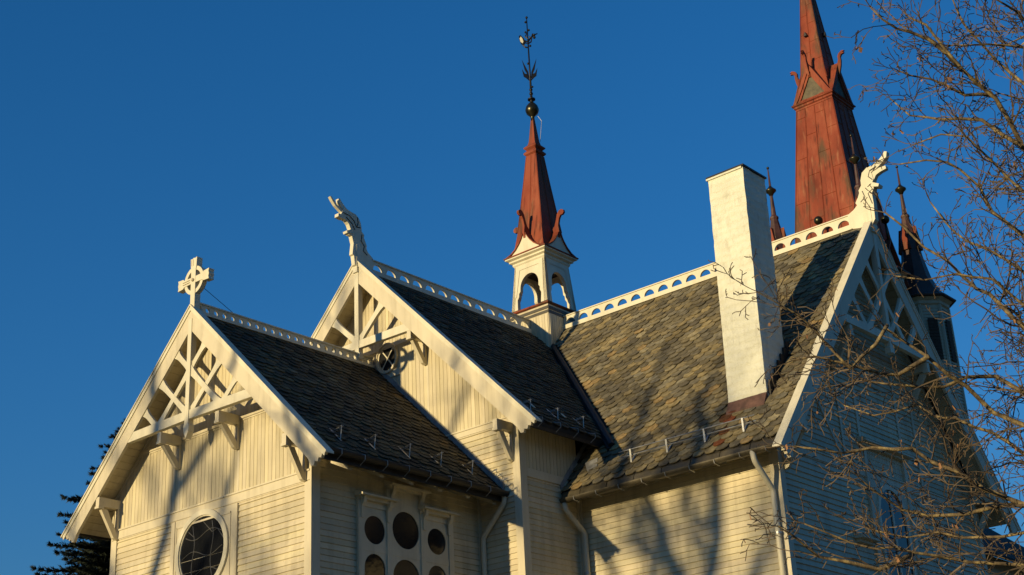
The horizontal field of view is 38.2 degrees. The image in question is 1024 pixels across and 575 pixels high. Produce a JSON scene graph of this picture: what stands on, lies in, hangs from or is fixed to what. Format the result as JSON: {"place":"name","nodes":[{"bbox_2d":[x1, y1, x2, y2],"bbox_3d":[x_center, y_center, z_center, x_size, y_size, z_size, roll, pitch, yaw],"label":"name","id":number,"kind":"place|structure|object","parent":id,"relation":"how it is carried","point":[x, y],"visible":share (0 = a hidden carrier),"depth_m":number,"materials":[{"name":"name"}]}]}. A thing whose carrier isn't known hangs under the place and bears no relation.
{"place":"outdoors","nodes":[
{"label":"outdoors","id":0,"kind":"place"},
{"bbox_2d":[30,418,125,574],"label":"fir tree","id":1,"kind":"object","parent":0,"point":[91,562],"visible":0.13,"depth_m":43.50,"materials":[{"name":"green plant"}]},
{"bbox_2d":[0,0,1023,574],"label":"sky","id":2,"kind":"structure","parent":0,"point":[140,140],"materials":[{"name":"blue"}]},
{"bbox_2d":[61,0,1023,574],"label":"church","id":3,"kind":"structure","parent":0,"point":[381,422],"depth_m":27.60,"materials":[{"name":"wood"}]},
{"bbox_2d":[169,503,238,574],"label":"round window","id":4,"kind":"structure","parent":3,"relation":"in","point":[207,533],"depth_m":25.81,"materials":[{"name":"beige paint"}]},
{"bbox_2d":[376,342,399,377],"bbox_3d":[-2.521,1.474,30.205,0.642,0.754,0.085,-21,-29,36],"label":"round window","id":5,"kind":"structure","parent":3,"relation":"in","point":[386,360],"depth_m":30.21,"materials":[{"name":"beige paint"}]},
{"bbox_2d":[354,480,459,574],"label":"triple window","id":6,"kind":"structure","parent":3,"relation":"in","point":[397,534],"depth_m":25.68,"materials":[{"name":"beige paint"}]},
{"bbox_2d":[853,436,922,574],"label":"pointed window","id":7,"kind":"structure","parent":3,"relation":"in","point":[880,503],"depth_m":28.20,"materials":[{"name":"beige paint"}]},
{"bbox_2d":[708,0,1023,574],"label":"bare tree","id":8,"kind":"object","parent":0,"point":[1018,142],"visible":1,"depth_m":13.23,"materials":[{"name":"brown plant"}]}
]}

